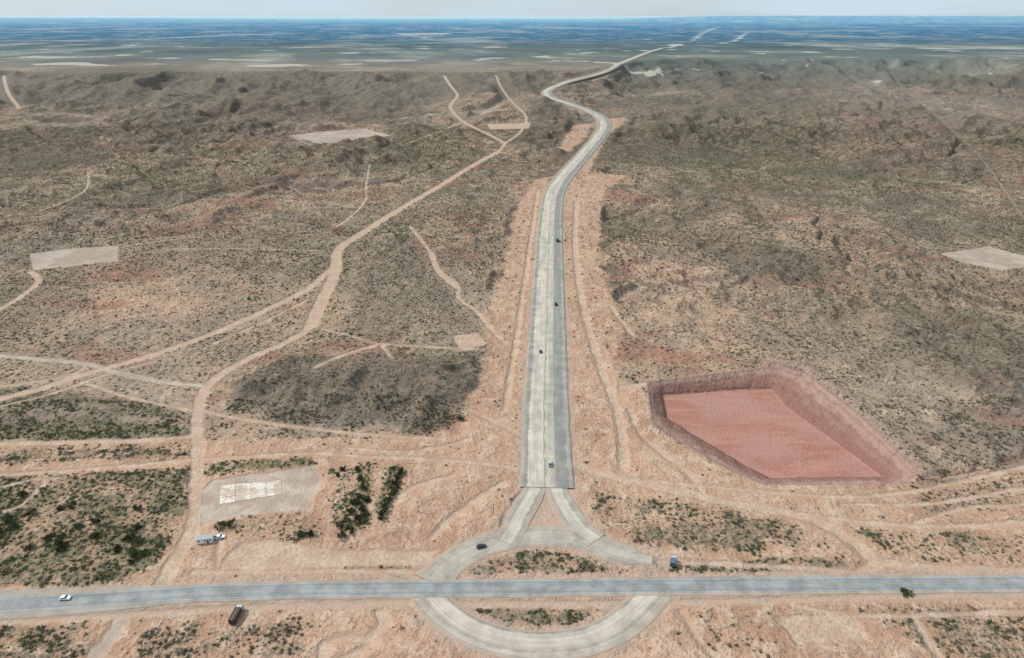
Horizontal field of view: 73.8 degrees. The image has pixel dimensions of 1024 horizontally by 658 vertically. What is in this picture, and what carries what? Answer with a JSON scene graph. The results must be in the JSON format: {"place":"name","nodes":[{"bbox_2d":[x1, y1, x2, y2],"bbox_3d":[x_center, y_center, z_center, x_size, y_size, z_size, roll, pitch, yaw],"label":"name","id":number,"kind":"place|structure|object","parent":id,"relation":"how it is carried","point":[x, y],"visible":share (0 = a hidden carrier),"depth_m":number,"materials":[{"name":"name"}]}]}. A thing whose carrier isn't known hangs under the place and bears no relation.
{"place":"outdoors","nodes":[
{"label":"outdoors","id":0,"kind":"place"},
{"bbox_2d":[0,15,1023,657],"bbox_3d":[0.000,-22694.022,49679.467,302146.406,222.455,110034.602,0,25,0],"label":"desert ground","id":1,"kind":"structure","parent":0,"point":[766,431],"depth_m":537.18,"materials":[{"name":"soil"}]},
{"bbox_2d":[0,511,14,520],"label":"tamarisk tree","id":2,"kind":"object","parent":1,"relation":"on","point":[8,515],"visible":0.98,"depth_m":326.87,"materials":[{"name":"green plant"}]},
{"bbox_2d":[0,516,17,525],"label":"tamarisk tree","id":3,"kind":"object","parent":1,"relation":"on","point":[6,519],"visible":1,"depth_m":323.56,"materials":[{"name":"green plant"}]},
{"bbox_2d":[4,521,18,531],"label":"tamarisk tree","id":4,"kind":"object","parent":1,"relation":"on","point":[10,528],"visible":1,"depth_m":319.82,"materials":[{"name":"green plant"}]},
{"bbox_2d":[16,490,27,497],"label":"tamarisk tree","id":5,"kind":"object","parent":1,"relation":"on","point":[22,492],"visible":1,"depth_m":342.34,"materials":[{"name":"green plant"}]},
{"bbox_2d":[20,541,35,550],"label":"tamarisk tree","id":6,"kind":"object","parent":1,"relation":"on","point":[28,546],"visible":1,"depth_m":309.51,"materials":[{"name":"green plant"}]},
{"bbox_2d":[24,507,37,515],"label":"tamarisk tree","id":7,"kind":"object","parent":1,"relation":"on","point":[28,512],"visible":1,"depth_m":329.77,"materials":[{"name":"green plant"}]},
{"bbox_2d":[43,532,55,541],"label":"tamarisk tree","id":8,"kind":"object","parent":1,"relation":"on","point":[46,538],"visible":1,"depth_m":314.96,"materials":[{"name":"green plant"}]},
{"bbox_2d":[51,542,67,551],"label":"tamarisk tree","id":9,"kind":"object","parent":1,"relation":"on","point":[61,547],"visible":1,"depth_m":308.15,"materials":[{"name":"green plant"}]},
{"bbox_2d":[54,539,67,546],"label":"tamarisk tree","id":10,"kind":"object","parent":1,"relation":"on","point":[58,542],"visible":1,"depth_m":311.37,"materials":[{"name":"green plant"}]},
{"bbox_2d":[56,532,65,538],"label":"tamarisk tree","id":11,"kind":"object","parent":1,"relation":"on","point":[61,535],"visible":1,"depth_m":315.51,"materials":[{"name":"green plant"}]},
{"bbox_2d":[61,501,76,508],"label":"tamarisk tree","id":12,"kind":"object","parent":1,"relation":"on","point":[69,505],"visible":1,"depth_m":334.03,"materials":[{"name":"green plant"}]},
{"bbox_2d":[71,522,84,531],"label":"tamarisk tree","id":13,"kind":"object","parent":1,"relation":"on","point":[77,525],"visible":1,"depth_m":321.13,"materials":[{"name":"green plant"}]},
{"bbox_2d":[89,532,100,537],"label":"tamarisk tree","id":14,"kind":"object","parent":1,"relation":"on","point":[96,534],"visible":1,"depth_m":315.43,"materials":[{"name":"green plant"}]},
{"bbox_2d":[111,543,120,551],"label":"tamarisk tree","id":15,"kind":"object","parent":1,"relation":"on","point":[116,547],"visible":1,"depth_m":308.36,"materials":[{"name":"green plant"}]},
{"bbox_2d":[126,533,134,540],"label":"tamarisk tree","id":16,"kind":"object","parent":1,"relation":"on","point":[132,534],"visible":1,"depth_m":313.67,"materials":[{"name":"green plant"}]},
{"bbox_2d":[125,546,138,556],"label":"tamarisk tree","id":17,"kind":"object","parent":1,"relation":"on","point":[132,551],"visible":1,"depth_m":306.30,"materials":[{"name":"green plant"}]},
{"bbox_2d":[127,554,139,564],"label":"tamarisk tree","id":18,"kind":"object","parent":1,"relation":"on","point":[134,557],"visible":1,"depth_m":303.11,"materials":[{"name":"green plant"}]},
{"bbox_2d":[127,522,140,532],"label":"tamarisk tree","id":19,"kind":"object","parent":1,"relation":"on","point":[137,525],"visible":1,"depth_m":319.61,"materials":[{"name":"green plant"}]},
{"bbox_2d":[129,547,141,556],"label":"tamarisk tree","id":20,"kind":"object","parent":1,"relation":"on","point":[137,552],"visible":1,"depth_m":306.36,"materials":[{"name":"green plant"}]},
{"bbox_2d":[132,504,141,509],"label":"tamarisk tree","id":21,"kind":"object","parent":1,"relation":"on","point":[135,507],"visible":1,"depth_m":332.80,"materials":[{"name":"green plant"}]},
{"bbox_2d":[130,535,144,546],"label":"tamarisk tree","id":22,"kind":"object","parent":1,"relation":"on","point":[138,538],"visible":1,"depth_m":311.76,"materials":[{"name":"green plant"}]},
{"bbox_2d":[137,548,149,558],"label":"tamarisk tree","id":23,"kind":"object","parent":1,"relation":"on","point":[143,552],"visible":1,"depth_m":305.71,"materials":[{"name":"green plant"}]},
{"bbox_2d":[195,534,213,543],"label":"site cabin","id":24,"kind":"object","parent":1,"relation":"on","point":[202,539],"visible":1,"depth_m":312.24,"materials":[{"name":"white metal"}]},
{"bbox_2d":[213,534,224,539],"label":"pickup truck","id":25,"kind":"object","parent":1,"relation":"on","point":[218,536],"visible":1,"depth_m":315.24,"materials":[{"name":"white paint"}]},
{"bbox_2d":[213,520,226,530],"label":"tamarisk tree","id":26,"kind":"object","parent":1,"relation":"on","point":[220,523],"visible":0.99,"depth_m":320.98,"materials":[{"name":"green plant"}]},
{"bbox_2d":[223,518,235,527],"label":"tamarisk tree","id":27,"kind":"object","parent":1,"relation":"on","point":[229,522],"visible":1,"depth_m":321.51,"materials":[{"name":"green plant"}]},
{"bbox_2d":[228,604,243,624],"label":"cargo truck","id":28,"kind":"object","parent":1,"relation":"on","point":[235,613],"visible":1,"depth_m":272.23,"materials":[{"name":"black paint"}]},
{"bbox_2d":[220,480,280,503],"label":"concrete pad","id":29,"kind":"object","parent":1,"relation":"on","point":[248,491],"visible":1,"depth_m":346.69,"materials":[{"name":"beige concrete"}]},
{"bbox_2d":[295,530,305,537],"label":"tamarisk tree","id":30,"kind":"object","parent":1,"relation":"on","point":[300,534],"visible":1,"depth_m":316.63,"materials":[{"name":"green plant"}]},
{"bbox_2d":[305,529,313,536],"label":"tamarisk tree","id":31,"kind":"object","parent":1,"relation":"on","point":[311,531],"visible":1,"depth_m":316.81,"materials":[{"name":"green plant"}]},
{"bbox_2d":[334,520,345,528],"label":"tamarisk tree","id":32,"kind":"object","parent":1,"relation":"on","point":[339,524],"visible":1,"depth_m":321.08,"materials":[{"name":"green plant"}]},
{"bbox_2d":[337,530,345,538],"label":"tamarisk tree","id":33,"kind":"object","parent":1,"relation":"on","point":[342,533],"visible":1,"depth_m":315.96,"materials":[{"name":"green plant"}]},
{"bbox_2d":[339,514,351,523],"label":"tamarisk tree","id":34,"kind":"object","parent":1,"relation":"on","point":[347,519],"visible":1,"depth_m":323.78,"materials":[{"name":"green plant"}]},
{"bbox_2d":[344,525,354,533],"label":"tamarisk tree","id":35,"kind":"object","parent":1,"relation":"on","point":[350,529],"visible":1,"depth_m":318.16,"materials":[{"name":"green plant"}]},
{"bbox_2d":[346,507,355,514],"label":"tamarisk tree","id":36,"kind":"object","parent":1,"relation":"on","point":[351,510],"visible":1,"depth_m":331.11,"materials":[{"name":"green plant"}]},
{"bbox_2d":[351,499,361,505],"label":"tamarisk tree","id":37,"kind":"object","parent":1,"relation":"on","point":[356,501],"visible":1,"depth_m":335.71,"materials":[{"name":"green plant"}]},
{"bbox_2d":[354,514,364,525],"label":"tamarisk tree","id":38,"kind":"object","parent":1,"relation":"on","point":[358,518],"visible":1,"depth_m":325.15,"materials":[{"name":"green plant"}]},
{"bbox_2d":[358,481,366,488],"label":"tamarisk tree","id":39,"kind":"object","parent":1,"relation":"on","point":[362,485],"visible":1,"depth_m":348.09,"materials":[{"name":"green plant"}]},
{"bbox_2d":[359,505,368,512],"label":"tamarisk tree","id":40,"kind":"object","parent":1,"relation":"on","point":[362,508],"visible":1,"depth_m":331.01,"materials":[{"name":"green plant"}]},
{"bbox_2d":[359,493,369,499],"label":"tamarisk tree","id":41,"kind":"object","parent":1,"relation":"on","point":[366,496],"visible":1,"depth_m":339.94,"materials":[{"name":"green plant"}]},
{"bbox_2d":[360,509,371,517],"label":"tamarisk tree","id":42,"kind":"object","parent":1,"relation":"on","point":[363,513],"visible":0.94,"depth_m":329.13,"materials":[{"name":"green plant"}]},
{"bbox_2d":[377,512,383,519],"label":"poplar tree","id":43,"kind":"object","parent":1,"relation":"on","point":[381,516],"visible":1,"depth_m":326.91,"materials":[{"name":"green plant"}]},
{"bbox_2d":[389,485,398,491],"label":"poplar tree","id":44,"kind":"object","parent":1,"relation":"on","point":[391,487],"visible":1,"depth_m":346.51,"materials":[{"name":"green plant"}]},
{"bbox_2d":[0,118,1023,229],"bbox_3d":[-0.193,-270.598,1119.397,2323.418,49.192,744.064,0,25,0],"label":"desert shrubs","id":45,"kind":"object","parent":1,"relation":"on","point":[832,205],"visible":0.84,"depth_m":1031.79,"materials":[{"name":"green plant"}]},
{"bbox_2d":[0,220,1023,332],"bbox_3d":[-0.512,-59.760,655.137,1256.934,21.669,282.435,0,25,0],"label":"desert shrubs","id":46,"kind":"object","parent":1,"relation":"on","point":[610,241],"visible":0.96,"depth_m":653.22,"materials":[{"name":"green plant"}]},
{"bbox_2d":[0,324,1023,657],"bbox_3d":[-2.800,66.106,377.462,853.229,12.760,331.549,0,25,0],"label":"desert shrubs","id":47,"kind":"object","parent":1,"relation":"on","point":[438,364],"visible":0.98,"depth_m":423.73,"materials":[{"name":"green plant"}]},
{"bbox_2d":[0,392,1023,657],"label":"bushes","id":48,"kind":"object","parent":1,"relation":"on","point":[366,520],"visible":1,"depth_m":327.57,"materials":[{"name":"green plant"}]},
{"bbox_2d":[0,421,1023,657],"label":"grass tufts","id":49,"kind":"object","parent":1,"relation":"on","point":[491,529],"visible":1,"depth_m":316.50,"materials":[{"name":"green plant"}]},
{"bbox_2d":[0,574,1023,620],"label":"asphalt highway","id":50,"kind":"structure","parent":1,"relation":"on","point":[743,585],"depth_m":287.30,"materials":[{"name":"grey asphalt"}]},
{"bbox_2d":[58,595,71,600],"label":"car","id":51,"kind":"object","parent":50,"relation":"on","point":[64,597],"visible":1,"depth_m":281.71,"materials":[{"name":"white paint"}]},
{"bbox_2d":[0,577,906,598],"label":"edge line marking","id":52,"kind":"object","parent":50,"relation":"on","point":[475,581],"visible":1,"depth_m":291.35,"materials":[{"name":"paint"}]},
{"bbox_2d":[3,583,929,604],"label":"line marking","id":53,"kind":"object","parent":50,"relation":"on","point":[500,587],"visible":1,"depth_m":288.77,"materials":[{"name":"white paint"}]},
{"bbox_2d":[11,589,991,610],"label":"edge line marking","id":54,"kind":"object","parent":50,"relation":"on","point":[527,593],"visible":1,"depth_m":285.30,"materials":[{"name":"paint"}]},
{"bbox_2d":[670,555,675,566],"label":"cargo truck","id":55,"kind":"object","parent":1,"relation":"on","point":[673,561],"visible":1,"depth_m":298.43,"materials":[{"name":"blue paint"}]},
{"bbox_2d":[900,587,912,597],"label":"tamarisk tree","id":56,"kind":"object","parent":1,"relation":"on","point":[904,591],"visible":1,"depth_m":284.97,"materials":[{"name":"green plant"}]},
{"bbox_2d":[0,0,1023,16],"label":"sky","id":57,"kind":"structure","parent":0,"point":[133,8],"materials":[{"name":"blue"}]},
{"bbox_2d":[493,487,545,545],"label":"slip road","id":58,"kind":"structure","parent":0,"point":[520,515],"depth_m":329.70,"materials":[{"name":"grey asphalt"}]},
{"bbox_2d":[415,526,652,579],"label":"junction road","id":59,"kind":"structure","parent":0,"point":[454,563],"depth_m":308.89,"materials":[{"name":"grey asphalt"}]},
{"bbox_2d":[476,544,486,548],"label":"parked car","id":60,"kind":"object","parent":59,"relation":"on","point":[478,546],"visible":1,"depth_m":309.33,"materials":[{"name":"black paint"}]},
{"bbox_2d":[411,595,672,657],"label":"turning loop road","id":61,"kind":"structure","parent":0,"point":[627,619],"depth_m":267.87,"materials":[{"name":"grey asphalt"}]},
{"bbox_2d":[545,487,604,546],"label":"slip road","id":62,"kind":"structure","parent":0,"point":[574,521],"depth_m":328.98,"materials":[{"name":"grey asphalt"}]},
{"bbox_2d":[519,48,664,488],"bbox_3d":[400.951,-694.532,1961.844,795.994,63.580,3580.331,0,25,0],"label":"highway","id":63,"kind":"structure","parent":0,"point":[546,432],"depth_m":497.24,"materials":[{"name":"grey asphalt"}]}
]}

